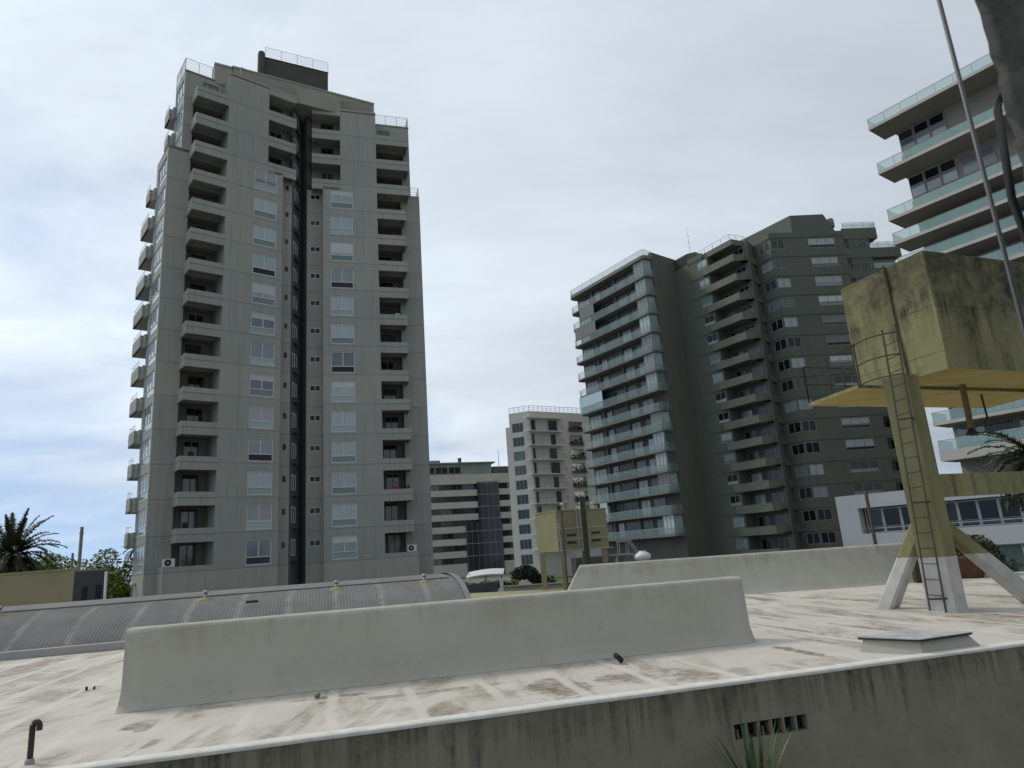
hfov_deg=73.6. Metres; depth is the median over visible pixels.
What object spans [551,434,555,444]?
window
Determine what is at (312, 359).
window
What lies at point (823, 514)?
window
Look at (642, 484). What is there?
window
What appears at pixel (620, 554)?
steel stair
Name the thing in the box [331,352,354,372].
window
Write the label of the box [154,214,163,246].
window
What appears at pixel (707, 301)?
window
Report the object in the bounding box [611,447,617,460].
window
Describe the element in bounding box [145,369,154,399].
window
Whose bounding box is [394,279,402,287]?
potted plant
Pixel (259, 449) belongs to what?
window
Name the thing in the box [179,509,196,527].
balcony door
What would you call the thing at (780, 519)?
window
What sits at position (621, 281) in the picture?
window
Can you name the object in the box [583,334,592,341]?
window
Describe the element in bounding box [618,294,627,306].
window
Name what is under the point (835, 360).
window
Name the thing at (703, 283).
window
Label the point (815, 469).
window
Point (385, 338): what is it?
balcony door
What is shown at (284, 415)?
window
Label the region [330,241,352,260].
window
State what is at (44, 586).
olive block
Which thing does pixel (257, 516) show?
window
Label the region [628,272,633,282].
window
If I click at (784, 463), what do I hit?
banded tower
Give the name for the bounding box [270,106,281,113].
balcony door
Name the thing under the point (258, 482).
window
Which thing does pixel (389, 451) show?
balcony door
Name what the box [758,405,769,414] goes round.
window
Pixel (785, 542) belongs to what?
window
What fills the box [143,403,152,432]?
window
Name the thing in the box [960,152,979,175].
window
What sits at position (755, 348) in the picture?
window
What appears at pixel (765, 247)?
window
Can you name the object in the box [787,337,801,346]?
window
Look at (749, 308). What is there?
window
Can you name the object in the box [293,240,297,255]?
window
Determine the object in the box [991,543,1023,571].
window
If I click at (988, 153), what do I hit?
window
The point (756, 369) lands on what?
window
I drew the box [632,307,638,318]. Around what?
window
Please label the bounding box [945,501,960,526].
window
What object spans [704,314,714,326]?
window
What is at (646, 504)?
window
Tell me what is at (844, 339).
window
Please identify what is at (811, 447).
window
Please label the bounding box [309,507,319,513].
window
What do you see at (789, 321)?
window
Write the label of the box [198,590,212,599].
roof vent
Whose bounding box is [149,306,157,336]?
window
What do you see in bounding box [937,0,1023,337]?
hanging cable
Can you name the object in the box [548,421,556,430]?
window
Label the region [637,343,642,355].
window
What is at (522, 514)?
window
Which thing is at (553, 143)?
sky
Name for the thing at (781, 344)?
window
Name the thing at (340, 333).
window
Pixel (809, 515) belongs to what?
window
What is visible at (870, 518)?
dark pole
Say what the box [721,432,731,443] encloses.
window
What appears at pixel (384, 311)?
balcony door
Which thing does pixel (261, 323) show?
window
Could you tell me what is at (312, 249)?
window
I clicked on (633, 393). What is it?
window
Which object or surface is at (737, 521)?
window
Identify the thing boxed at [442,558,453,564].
window
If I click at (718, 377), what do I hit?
window
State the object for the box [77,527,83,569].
utility pole
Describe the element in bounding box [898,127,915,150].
window
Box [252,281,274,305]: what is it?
window
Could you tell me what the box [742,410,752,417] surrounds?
window
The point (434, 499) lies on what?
window
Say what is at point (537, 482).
window
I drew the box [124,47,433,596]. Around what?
apartment tower
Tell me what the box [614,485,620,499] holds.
window
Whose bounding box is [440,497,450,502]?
window
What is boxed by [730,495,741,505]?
window
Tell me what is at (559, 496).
window
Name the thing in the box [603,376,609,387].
window
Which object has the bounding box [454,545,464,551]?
window
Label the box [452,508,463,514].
window
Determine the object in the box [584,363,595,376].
window
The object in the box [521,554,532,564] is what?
window
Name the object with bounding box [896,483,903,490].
window
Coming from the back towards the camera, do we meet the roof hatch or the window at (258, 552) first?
the window at (258, 552)
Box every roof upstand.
[115,576,756,713]
[568,543,915,593]
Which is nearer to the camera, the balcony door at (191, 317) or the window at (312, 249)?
the balcony door at (191, 317)
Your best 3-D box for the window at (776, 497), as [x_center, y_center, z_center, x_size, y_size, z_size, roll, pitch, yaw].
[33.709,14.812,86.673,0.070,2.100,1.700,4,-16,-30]
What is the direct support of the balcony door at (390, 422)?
in the apartment tower at (279, 376)
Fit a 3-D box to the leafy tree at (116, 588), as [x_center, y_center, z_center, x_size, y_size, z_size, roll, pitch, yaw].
[-32.096,17.756,55.759,4.763,7.274,4.517,-4,-14,0]
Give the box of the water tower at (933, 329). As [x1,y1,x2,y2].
[802,250,1023,612]
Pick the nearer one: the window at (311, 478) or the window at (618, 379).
the window at (311, 478)
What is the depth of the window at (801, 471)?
86.93 m
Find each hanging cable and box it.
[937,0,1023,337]
[993,93,1023,243]
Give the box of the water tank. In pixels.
[534,508,612,589]
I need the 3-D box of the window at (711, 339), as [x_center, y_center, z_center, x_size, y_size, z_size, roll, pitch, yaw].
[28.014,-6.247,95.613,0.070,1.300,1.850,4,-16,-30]
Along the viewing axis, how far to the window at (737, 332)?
94.40 m
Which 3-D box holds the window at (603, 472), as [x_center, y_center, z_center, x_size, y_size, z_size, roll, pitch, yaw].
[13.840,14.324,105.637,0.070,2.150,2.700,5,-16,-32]
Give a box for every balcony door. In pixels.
[178,544,195,566]
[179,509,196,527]
[181,475,198,491]
[183,441,199,455]
[185,344,200,354]
[186,408,201,421]
[187,376,203,387]
[188,313,202,322]
[190,283,204,290]
[191,254,205,259]
[204,82,217,90]
[269,131,281,139]
[269,156,281,164]
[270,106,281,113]
[321,124,332,129]
[321,148,332,154]
[321,172,332,179]
[378,130,389,135]
[379,257,391,260]
[380,283,392,286]
[381,362,393,369]
[382,308,394,314]
[382,335,394,341]
[383,389,396,398]
[383,445,396,458]
[385,417,397,427]
[385,504,398,520]
[386,474,399,488]
[388,534,401,552]
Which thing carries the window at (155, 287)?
in the apartment tower at (279, 376)
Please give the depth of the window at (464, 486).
185.15 m
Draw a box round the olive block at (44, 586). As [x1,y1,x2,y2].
[0,568,108,606]
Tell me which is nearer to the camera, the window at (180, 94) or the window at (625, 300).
the window at (180, 94)
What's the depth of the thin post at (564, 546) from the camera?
33.59 m
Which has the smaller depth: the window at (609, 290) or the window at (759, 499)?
the window at (759, 499)
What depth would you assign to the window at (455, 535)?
181.12 m
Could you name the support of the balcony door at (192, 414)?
in the apartment tower at (279, 376)
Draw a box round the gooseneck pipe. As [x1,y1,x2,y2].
[24,719,42,764]
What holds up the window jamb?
attached to the window lintel
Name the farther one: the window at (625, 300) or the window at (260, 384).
the window at (625, 300)
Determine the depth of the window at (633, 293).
102.35 m
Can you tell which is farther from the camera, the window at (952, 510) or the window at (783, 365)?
the window at (783, 365)
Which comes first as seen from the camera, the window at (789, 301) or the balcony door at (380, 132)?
the balcony door at (380, 132)
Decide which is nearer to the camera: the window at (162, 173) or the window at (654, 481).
the window at (162, 173)
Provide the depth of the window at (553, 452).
134.93 m
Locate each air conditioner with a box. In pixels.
[162,558,174,567]
[407,544,416,551]
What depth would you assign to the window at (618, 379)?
104.29 m
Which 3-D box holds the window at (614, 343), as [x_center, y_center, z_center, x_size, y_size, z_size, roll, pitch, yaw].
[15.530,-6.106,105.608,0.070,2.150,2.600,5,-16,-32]
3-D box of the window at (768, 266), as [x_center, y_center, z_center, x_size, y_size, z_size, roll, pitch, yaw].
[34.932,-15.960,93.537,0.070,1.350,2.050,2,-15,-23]
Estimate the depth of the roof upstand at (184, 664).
10.47 m
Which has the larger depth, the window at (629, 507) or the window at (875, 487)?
the window at (629, 507)
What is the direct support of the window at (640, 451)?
in the balcony tower at (636, 405)
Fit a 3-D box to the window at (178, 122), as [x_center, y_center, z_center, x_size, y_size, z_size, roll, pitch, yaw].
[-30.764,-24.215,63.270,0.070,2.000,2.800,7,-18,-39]
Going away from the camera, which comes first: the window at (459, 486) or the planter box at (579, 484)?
the planter box at (579, 484)
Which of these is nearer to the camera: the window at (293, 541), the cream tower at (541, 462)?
the window at (293, 541)
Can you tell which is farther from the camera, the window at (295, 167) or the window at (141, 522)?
the window at (295, 167)
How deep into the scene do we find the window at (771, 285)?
92.89 m
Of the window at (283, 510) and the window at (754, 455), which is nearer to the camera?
the window at (283, 510)
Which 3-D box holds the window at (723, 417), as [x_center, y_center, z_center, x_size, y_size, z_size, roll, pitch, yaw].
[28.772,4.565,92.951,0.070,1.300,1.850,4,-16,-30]
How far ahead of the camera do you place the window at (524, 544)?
129.60 m
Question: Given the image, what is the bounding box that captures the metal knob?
[314,692,319,698]
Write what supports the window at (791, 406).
in the banded tower at (784, 463)
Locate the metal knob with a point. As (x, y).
(317, 695)
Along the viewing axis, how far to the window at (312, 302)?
65.47 m
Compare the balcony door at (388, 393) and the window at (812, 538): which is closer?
the balcony door at (388, 393)
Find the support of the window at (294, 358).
in the apartment tower at (279, 376)
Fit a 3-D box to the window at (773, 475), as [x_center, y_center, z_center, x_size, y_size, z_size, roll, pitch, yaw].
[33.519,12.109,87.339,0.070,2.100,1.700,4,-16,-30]
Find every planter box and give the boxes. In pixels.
[569,422,583,431]
[570,437,584,444]
[571,450,585,458]
[572,465,587,472]
[574,479,587,486]
[575,494,589,500]
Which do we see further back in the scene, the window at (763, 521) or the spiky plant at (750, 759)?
the window at (763, 521)
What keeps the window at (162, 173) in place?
in the apartment tower at (279, 376)
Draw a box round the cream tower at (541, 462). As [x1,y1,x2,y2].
[506,405,601,580]
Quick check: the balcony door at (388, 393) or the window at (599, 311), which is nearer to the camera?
the balcony door at (388, 393)
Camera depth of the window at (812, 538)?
84.91 m
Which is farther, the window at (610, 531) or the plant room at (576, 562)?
the window at (610, 531)
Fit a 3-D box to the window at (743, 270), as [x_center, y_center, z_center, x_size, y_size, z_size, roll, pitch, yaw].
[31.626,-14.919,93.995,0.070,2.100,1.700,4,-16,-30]
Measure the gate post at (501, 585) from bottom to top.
3.250 m
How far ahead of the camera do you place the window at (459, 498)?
183.44 m
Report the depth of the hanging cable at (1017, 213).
0.82 m
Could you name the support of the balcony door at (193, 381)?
in the apartment tower at (279, 376)
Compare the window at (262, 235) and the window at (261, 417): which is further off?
the window at (262, 235)
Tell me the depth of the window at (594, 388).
109.03 m
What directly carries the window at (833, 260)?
in the banded tower at (784, 463)
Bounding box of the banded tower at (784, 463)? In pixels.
[674,214,903,555]
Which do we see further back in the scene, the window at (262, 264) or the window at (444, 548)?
the window at (444, 548)
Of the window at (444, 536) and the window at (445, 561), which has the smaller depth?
the window at (445, 561)
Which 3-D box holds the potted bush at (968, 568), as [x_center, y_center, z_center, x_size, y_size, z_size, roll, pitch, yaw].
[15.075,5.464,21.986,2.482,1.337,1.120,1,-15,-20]
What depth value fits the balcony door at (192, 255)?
61.03 m
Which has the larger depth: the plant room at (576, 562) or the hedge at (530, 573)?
the hedge at (530, 573)
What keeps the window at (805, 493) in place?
in the banded tower at (784, 463)
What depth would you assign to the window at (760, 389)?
90.01 m
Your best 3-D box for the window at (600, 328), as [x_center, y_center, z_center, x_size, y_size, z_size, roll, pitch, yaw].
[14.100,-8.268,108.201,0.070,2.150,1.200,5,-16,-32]
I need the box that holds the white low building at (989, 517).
[835,490,1023,571]
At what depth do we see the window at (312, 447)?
62.15 m
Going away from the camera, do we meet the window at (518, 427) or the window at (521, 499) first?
the window at (521, 499)
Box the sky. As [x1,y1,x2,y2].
[0,0,988,579]
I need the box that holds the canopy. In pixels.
[466,568,503,584]
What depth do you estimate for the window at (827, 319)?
91.03 m
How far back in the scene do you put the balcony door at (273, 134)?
67.30 m
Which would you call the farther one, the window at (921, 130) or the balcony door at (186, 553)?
the window at (921, 130)
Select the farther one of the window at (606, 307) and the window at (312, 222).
the window at (606, 307)
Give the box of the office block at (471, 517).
[429,455,514,576]
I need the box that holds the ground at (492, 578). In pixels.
[131,573,531,591]
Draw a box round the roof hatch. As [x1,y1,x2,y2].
[856,630,980,653]
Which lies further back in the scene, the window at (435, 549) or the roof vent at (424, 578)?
the window at (435, 549)
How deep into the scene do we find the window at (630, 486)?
100.15 m
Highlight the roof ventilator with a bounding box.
[635,551,650,559]
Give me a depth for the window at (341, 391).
63.16 m
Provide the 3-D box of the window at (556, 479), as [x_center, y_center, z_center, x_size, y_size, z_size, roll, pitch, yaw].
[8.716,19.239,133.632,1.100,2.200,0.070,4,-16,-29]
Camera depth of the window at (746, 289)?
93.35 m
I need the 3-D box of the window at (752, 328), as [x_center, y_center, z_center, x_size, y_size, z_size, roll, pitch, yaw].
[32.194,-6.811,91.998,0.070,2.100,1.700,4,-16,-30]
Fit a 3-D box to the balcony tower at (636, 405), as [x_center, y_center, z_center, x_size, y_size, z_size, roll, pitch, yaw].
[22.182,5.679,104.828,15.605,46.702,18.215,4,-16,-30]
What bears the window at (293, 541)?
in the apartment tower at (279, 376)
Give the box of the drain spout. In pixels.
[613,653,623,662]
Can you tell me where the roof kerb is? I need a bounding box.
[0,641,124,660]
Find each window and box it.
[134,545,143,572]
[137,508,145,536]
[139,472,147,500]
[141,437,150,466]
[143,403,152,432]
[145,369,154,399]
[147,338,155,367]
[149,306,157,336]
[151,275,159,305]
[153,244,161,274]
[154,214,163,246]
[156,186,164,217]
[158,157,166,188]
[175,107,182,135]
[175,134,180,146]
[176,81,183,110]
[245,539,270,565]
[246,505,271,529]
[247,471,272,494]
[248,437,272,461]
[249,373,273,396]
[249,405,273,428]
[250,342,273,365]
[251,311,274,335]
[252,252,275,276]
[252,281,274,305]
[253,223,275,248]
[254,168,276,193]
[254,196,276,220]
[281,508,285,514]
[282,412,286,418]
[283,323,287,328]
[291,443,295,458]
[291,474,295,490]
[291,506,295,522]
[291,539,295,555]
[292,352,296,367]
[292,382,296,397]
[292,412,295,427]
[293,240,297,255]
[293,268,297,281]
[293,296,296,309]
[293,324,296,338]
[294,163,297,175]
[294,188,297,201]
[294,215,297,228]
[309,476,319,481]
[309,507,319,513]
[309,539,320,546]
[310,194,319,199]
[310,220,319,225]
[310,246,319,251]
[310,273,319,278]
[310,300,319,305]
[310,328,319,333]
[310,356,319,361]
[310,385,319,390]
[310,415,319,420]
[310,445,319,450]
[330,189,352,208]
[330,215,352,234]
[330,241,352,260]
[331,268,353,287]
[331,296,353,315]
[331,323,354,343]
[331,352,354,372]
[331,381,354,401]
[331,411,355,431]
[331,441,355,462]
[332,471,356,494]
[332,503,356,526]
[332,535,356,559]
[430,467,434,474]
[430,485,438,490]
[431,497,439,502]
[431,509,439,515]
[432,522,440,527]
[432,534,440,539]
[433,547,441,552]
[433,559,442,565]
[435,467,447,473]
[439,485,450,490]
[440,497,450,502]
[440,509,451,514]
[441,521,452,526]
[441,533,452,539]
[442,546,453,551]
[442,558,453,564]
[448,467,460,473]
[451,484,461,489]
[451,496,462,501]
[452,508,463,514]
[453,520,463,526]
[453,533,464,538]
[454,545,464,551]
[454,557,465,563]
[462,484,473,489]
[463,496,473,501]
[463,508,474,513]
[464,520,474,525]
[512,423,523,432]
[513,437,524,446]
[514,451,525,460]
[515,465,526,475]
[516,480,527,489]
[517,494,528,504]
[518,509,529,519]
[519,524,530,534]
[520,539,531,549]
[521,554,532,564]
[531,420,535,429]
[535,477,539,487]
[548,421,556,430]
[550,448,556,458]
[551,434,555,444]
[551,463,560,472]
[554,477,559,487]
[556,491,561,501]
[579,297,589,308]
[581,317,591,325]
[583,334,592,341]
[583,347,593,359]
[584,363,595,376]
[587,380,598,393]
[590,415,601,428]
[592,433,603,446]
[593,451,604,464]
[595,291,599,300]
[595,469,607,483]
[597,307,602,316]
[597,487,608,501]
[598,324,603,334]
[598,506,610,519]
[599,341,604,352]
[602,284,612,296]
[602,358,607,369]
[603,301,613,313]
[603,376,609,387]
[605,318,616,331]
[605,393,610,405]
[606,335,618,349]
[607,411,612,423]
[607,525,612,539]
[609,353,620,366]
[609,429,614,442]
[610,371,622,384]
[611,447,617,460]
[612,389,624,402]
[613,466,619,479]
[614,407,626,421]
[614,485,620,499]
[616,277,624,288]
[616,425,628,439]
[617,504,623,518]
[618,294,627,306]
[618,444,630,459]
[619,523,625,538]
[620,312,628,324]
[620,463,632,478]
[622,329,631,342]
[622,483,635,497]
[623,348,632,360]
[624,502,637,517]
[626,366,635,378]
[626,522,639,537]
[627,384,636,397]
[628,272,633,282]
[630,290,635,300]
[630,403,639,416]
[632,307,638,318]
[632,422,641,436]
[634,325,640,336]
[634,441,643,455]
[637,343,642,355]
[637,460,646,475]
[639,362,644,374]
[639,480,648,495]
[641,381,647,393]
[641,500,651,515]
[642,398,654,412]
[643,520,654,536]
[645,419,651,432]
[648,438,654,452]
[649,458,656,472]
[651,478,658,493]
[654,498,666,514]
[657,519,663,535]
[696,259,706,271]
[699,277,708,289]
[702,295,711,307]
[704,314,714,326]
[707,333,717,344]
[710,352,720,363]
[712,372,722,383]
[715,392,725,403]
[718,412,728,422]
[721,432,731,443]
[724,453,734,463]
[727,311,736,317]
[727,474,737,484]
[730,330,739,336]
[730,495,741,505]
[733,247,743,254]
[733,350,742,356]
[733,517,744,527]
[736,266,746,273]
[736,369,746,376]
[736,538,747,548]
[739,285,749,292]
[739,389,749,396]
[742,305,753,312]
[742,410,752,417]
[745,324,756,332]
[745,430,755,438]
[748,344,759,352]
[748,451,759,460]
[751,364,762,372]
[751,473,762,481]
[755,385,766,393]
[755,494,766,503]
[758,241,769,254]
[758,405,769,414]
[758,516,769,526]
[761,260,772,273]
[761,427,772,435]
[761,538,773,548]
[764,279,776,292]
[764,448,776,457]
[768,298,779,312]
[768,470,780,479]
[770,240,784,248]
[771,318,782,331]
[771,492,783,501]
[774,259,787,267]
[774,338,786,351]
[775,514,787,524]
[777,278,791,287]
[778,359,789,371]
[778,537,790,547]
[780,297,794,306]
[781,379,793,392]
[784,317,798,326]
[784,400,797,412]
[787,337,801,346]
[788,421,800,433]
[791,357,805,367]
[791,443,804,455]
[794,378,808,388]
[795,465,808,476]
[798,399,812,409]
[799,487,812,498]
[802,420,816,430]
[802,510,816,521]
[805,442,820,452]
[806,533,819,543]
[807,237,835,247]
[809,464,824,474]
[811,256,838,266]
[813,486,828,497]
[814,275,842,285]
[817,509,832,519]
[818,295,842,305]
[821,532,836,543]
[822,314,846,324]
[825,334,850,344]
[829,355,854,365]
[833,375,858,386]
[841,417,870,428]
[845,438,874,450]
[849,460,879,472]
[853,482,883,494]
[864,508,885,532]
[873,259,894,262]
[882,506,903,531]
[883,419,890,426]
[887,440,894,448]
[892,461,899,470]
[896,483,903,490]
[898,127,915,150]
[899,506,909,530]
[908,172,926,197]
[912,119,930,143]
[923,165,942,191]
[928,111,946,135]
[939,158,958,184]
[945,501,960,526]
[956,424,985,447]
[956,500,981,526]
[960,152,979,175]
[976,498,1002,525]
[980,144,997,166]
[984,419,1017,443]
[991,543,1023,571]
[997,496,1023,523]
[1018,417,1023,438]
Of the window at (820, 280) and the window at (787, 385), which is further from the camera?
the window at (820, 280)
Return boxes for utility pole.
[70,553,74,567]
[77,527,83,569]
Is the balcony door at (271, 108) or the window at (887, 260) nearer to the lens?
the balcony door at (271, 108)
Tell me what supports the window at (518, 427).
in the cream tower at (541, 462)
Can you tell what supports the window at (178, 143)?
in the apartment tower at (279, 376)
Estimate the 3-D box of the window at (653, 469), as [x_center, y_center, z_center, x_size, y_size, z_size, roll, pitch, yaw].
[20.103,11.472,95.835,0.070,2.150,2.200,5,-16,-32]
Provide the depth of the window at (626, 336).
102.90 m
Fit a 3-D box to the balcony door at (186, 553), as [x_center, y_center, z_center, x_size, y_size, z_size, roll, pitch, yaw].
[-26.114,13.949,54.915,1.250,2.100,0.070,7,-18,-39]
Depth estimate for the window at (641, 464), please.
98.14 m
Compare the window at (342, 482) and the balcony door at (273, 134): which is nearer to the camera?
the window at (342, 482)
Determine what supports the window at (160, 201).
in the apartment tower at (279, 376)
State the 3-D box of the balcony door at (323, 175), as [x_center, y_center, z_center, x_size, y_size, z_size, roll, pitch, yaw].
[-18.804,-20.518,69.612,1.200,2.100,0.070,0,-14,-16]
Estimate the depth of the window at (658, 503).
94.52 m
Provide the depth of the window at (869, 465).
86.40 m
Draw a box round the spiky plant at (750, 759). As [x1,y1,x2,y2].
[699,708,812,767]
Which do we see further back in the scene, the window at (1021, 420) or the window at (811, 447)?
the window at (811, 447)
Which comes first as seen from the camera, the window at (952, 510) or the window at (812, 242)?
the window at (952, 510)
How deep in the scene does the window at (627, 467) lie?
100.91 m
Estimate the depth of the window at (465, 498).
184.34 m
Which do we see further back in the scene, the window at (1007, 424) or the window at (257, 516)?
the window at (1007, 424)
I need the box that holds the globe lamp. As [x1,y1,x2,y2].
[129,582,134,596]
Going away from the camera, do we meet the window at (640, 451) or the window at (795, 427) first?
the window at (795, 427)
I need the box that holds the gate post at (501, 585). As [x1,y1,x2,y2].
[499,579,503,591]
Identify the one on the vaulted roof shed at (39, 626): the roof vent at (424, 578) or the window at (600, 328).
the roof vent at (424, 578)
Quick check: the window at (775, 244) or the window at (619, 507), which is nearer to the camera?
the window at (775, 244)
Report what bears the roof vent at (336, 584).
on the vaulted roof shed at (39, 626)
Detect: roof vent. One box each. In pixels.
[0,606,6,615]
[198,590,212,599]
[330,580,343,589]
[419,574,430,582]
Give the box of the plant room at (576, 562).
[571,555,623,577]
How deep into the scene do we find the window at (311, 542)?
60.15 m
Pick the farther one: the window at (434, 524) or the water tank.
the window at (434, 524)
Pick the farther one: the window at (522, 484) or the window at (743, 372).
the window at (522, 484)
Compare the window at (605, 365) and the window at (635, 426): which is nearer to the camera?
the window at (635, 426)
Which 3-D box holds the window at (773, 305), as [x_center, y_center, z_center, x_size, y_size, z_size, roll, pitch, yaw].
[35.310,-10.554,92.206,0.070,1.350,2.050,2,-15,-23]
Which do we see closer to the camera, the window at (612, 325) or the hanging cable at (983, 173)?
the hanging cable at (983, 173)
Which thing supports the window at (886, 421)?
in the banded tower at (784, 463)
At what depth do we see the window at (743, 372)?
93.05 m
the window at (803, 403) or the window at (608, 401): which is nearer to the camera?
the window at (803, 403)
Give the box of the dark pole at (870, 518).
[864,491,876,544]
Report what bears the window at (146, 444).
in the apartment tower at (279, 376)
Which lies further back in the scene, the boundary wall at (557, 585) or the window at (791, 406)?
the window at (791, 406)
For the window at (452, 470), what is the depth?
186.14 m
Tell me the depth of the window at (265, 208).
63.05 m
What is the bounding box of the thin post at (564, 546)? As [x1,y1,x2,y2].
[560,504,568,589]
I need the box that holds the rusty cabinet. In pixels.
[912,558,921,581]
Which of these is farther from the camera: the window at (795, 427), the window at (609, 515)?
the window at (609, 515)
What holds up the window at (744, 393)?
in the banded tower at (784, 463)
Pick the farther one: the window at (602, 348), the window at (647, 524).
the window at (602, 348)
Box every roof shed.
[0,573,470,651]
[470,588,564,597]
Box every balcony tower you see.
[570,249,712,561]
[867,54,1023,472]
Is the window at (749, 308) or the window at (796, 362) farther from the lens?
the window at (749, 308)
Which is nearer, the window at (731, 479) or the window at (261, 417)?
the window at (261, 417)
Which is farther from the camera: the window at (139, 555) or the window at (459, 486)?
the window at (459, 486)
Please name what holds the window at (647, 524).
in the balcony tower at (636, 405)
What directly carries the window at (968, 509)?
in the white low building at (989, 517)
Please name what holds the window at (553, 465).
in the cream tower at (541, 462)
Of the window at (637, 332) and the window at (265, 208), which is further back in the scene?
the window at (637, 332)
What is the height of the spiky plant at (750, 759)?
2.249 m
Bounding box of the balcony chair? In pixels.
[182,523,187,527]
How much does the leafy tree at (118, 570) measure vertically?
8.194 m
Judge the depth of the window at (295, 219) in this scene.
66.74 m
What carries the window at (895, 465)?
in the banded tower at (784, 463)
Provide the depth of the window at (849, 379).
89.05 m
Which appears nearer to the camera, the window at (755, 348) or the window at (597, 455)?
the window at (755, 348)
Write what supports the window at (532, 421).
in the cream tower at (541, 462)
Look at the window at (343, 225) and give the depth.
67.17 m
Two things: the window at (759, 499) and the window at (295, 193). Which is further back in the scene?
the window at (759, 499)
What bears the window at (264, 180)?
in the apartment tower at (279, 376)
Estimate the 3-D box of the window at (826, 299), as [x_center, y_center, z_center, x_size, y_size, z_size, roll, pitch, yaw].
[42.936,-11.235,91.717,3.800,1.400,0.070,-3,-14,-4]
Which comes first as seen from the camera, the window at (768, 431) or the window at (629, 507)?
the window at (768, 431)
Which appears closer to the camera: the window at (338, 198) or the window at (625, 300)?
the window at (338, 198)
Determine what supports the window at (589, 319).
in the balcony tower at (636, 405)
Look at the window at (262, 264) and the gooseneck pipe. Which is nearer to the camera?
the gooseneck pipe
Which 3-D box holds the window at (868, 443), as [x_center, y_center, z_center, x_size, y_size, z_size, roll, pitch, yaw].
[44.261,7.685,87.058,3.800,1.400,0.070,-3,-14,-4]
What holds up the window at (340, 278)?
in the apartment tower at (279, 376)
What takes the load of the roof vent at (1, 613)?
on the vaulted roof shed at (39, 626)
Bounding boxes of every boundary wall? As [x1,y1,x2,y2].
[466,582,497,592]
[502,582,570,590]
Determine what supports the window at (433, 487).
in the office block at (471, 517)
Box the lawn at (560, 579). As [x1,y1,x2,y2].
[553,576,572,581]
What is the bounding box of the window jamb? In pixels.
[974,0,1023,174]
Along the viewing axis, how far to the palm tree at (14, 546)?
48.88 m
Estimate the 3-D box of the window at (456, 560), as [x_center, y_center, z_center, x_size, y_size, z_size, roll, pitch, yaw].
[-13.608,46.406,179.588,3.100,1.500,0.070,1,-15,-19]
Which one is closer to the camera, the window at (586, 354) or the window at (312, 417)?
the window at (312, 417)
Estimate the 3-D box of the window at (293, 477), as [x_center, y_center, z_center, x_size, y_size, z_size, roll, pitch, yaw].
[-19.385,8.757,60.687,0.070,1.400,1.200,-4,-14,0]
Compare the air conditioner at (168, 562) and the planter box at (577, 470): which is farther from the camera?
the planter box at (577, 470)
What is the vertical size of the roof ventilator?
0.300 m
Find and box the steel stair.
[611,541,644,562]
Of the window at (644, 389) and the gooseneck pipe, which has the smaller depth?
the gooseneck pipe
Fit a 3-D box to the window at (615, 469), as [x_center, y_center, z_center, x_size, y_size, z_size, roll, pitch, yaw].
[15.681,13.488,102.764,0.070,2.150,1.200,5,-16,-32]
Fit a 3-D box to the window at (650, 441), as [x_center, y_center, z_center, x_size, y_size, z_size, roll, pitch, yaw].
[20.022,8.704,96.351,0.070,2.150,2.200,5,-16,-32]
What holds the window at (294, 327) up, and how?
in the apartment tower at (279, 376)
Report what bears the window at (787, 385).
in the banded tower at (784, 463)
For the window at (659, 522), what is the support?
in the balcony tower at (636, 405)
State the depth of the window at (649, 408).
97.85 m
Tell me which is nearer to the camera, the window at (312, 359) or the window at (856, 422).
the window at (312, 359)
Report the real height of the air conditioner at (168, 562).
0.620 m
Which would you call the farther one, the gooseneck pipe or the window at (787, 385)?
the window at (787, 385)
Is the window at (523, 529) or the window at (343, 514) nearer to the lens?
the window at (343, 514)
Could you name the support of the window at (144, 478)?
in the apartment tower at (279, 376)
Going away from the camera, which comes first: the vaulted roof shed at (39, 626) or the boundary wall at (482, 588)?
the vaulted roof shed at (39, 626)
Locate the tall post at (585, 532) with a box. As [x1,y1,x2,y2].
[579,497,590,564]
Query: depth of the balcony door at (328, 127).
71.14 m
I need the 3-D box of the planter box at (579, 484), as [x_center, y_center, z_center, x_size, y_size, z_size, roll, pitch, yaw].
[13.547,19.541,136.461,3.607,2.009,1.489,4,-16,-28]
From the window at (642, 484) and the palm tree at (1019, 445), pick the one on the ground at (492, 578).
the palm tree at (1019, 445)
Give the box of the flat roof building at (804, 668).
[0,572,1023,767]
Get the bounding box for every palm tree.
[0,508,67,572]
[122,532,133,560]
[967,430,1023,514]
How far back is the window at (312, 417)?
62.81 m
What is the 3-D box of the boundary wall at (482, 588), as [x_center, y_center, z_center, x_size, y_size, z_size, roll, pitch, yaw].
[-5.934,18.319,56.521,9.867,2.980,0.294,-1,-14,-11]
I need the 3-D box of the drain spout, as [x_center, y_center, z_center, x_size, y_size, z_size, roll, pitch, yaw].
[1.619,4.170,10.414,0.095,0.131,0.251,0,-14,-15]
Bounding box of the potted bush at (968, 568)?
[955,534,1023,577]
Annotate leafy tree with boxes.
[33,551,94,569]
[84,548,131,589]
[107,556,132,598]
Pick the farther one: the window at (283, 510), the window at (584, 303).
the window at (584, 303)
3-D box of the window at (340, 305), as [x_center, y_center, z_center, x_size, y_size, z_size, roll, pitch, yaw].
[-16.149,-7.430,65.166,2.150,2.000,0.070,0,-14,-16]
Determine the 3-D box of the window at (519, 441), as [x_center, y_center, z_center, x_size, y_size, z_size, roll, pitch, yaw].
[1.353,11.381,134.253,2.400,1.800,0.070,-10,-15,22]
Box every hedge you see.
[464,579,519,588]
[510,564,555,583]

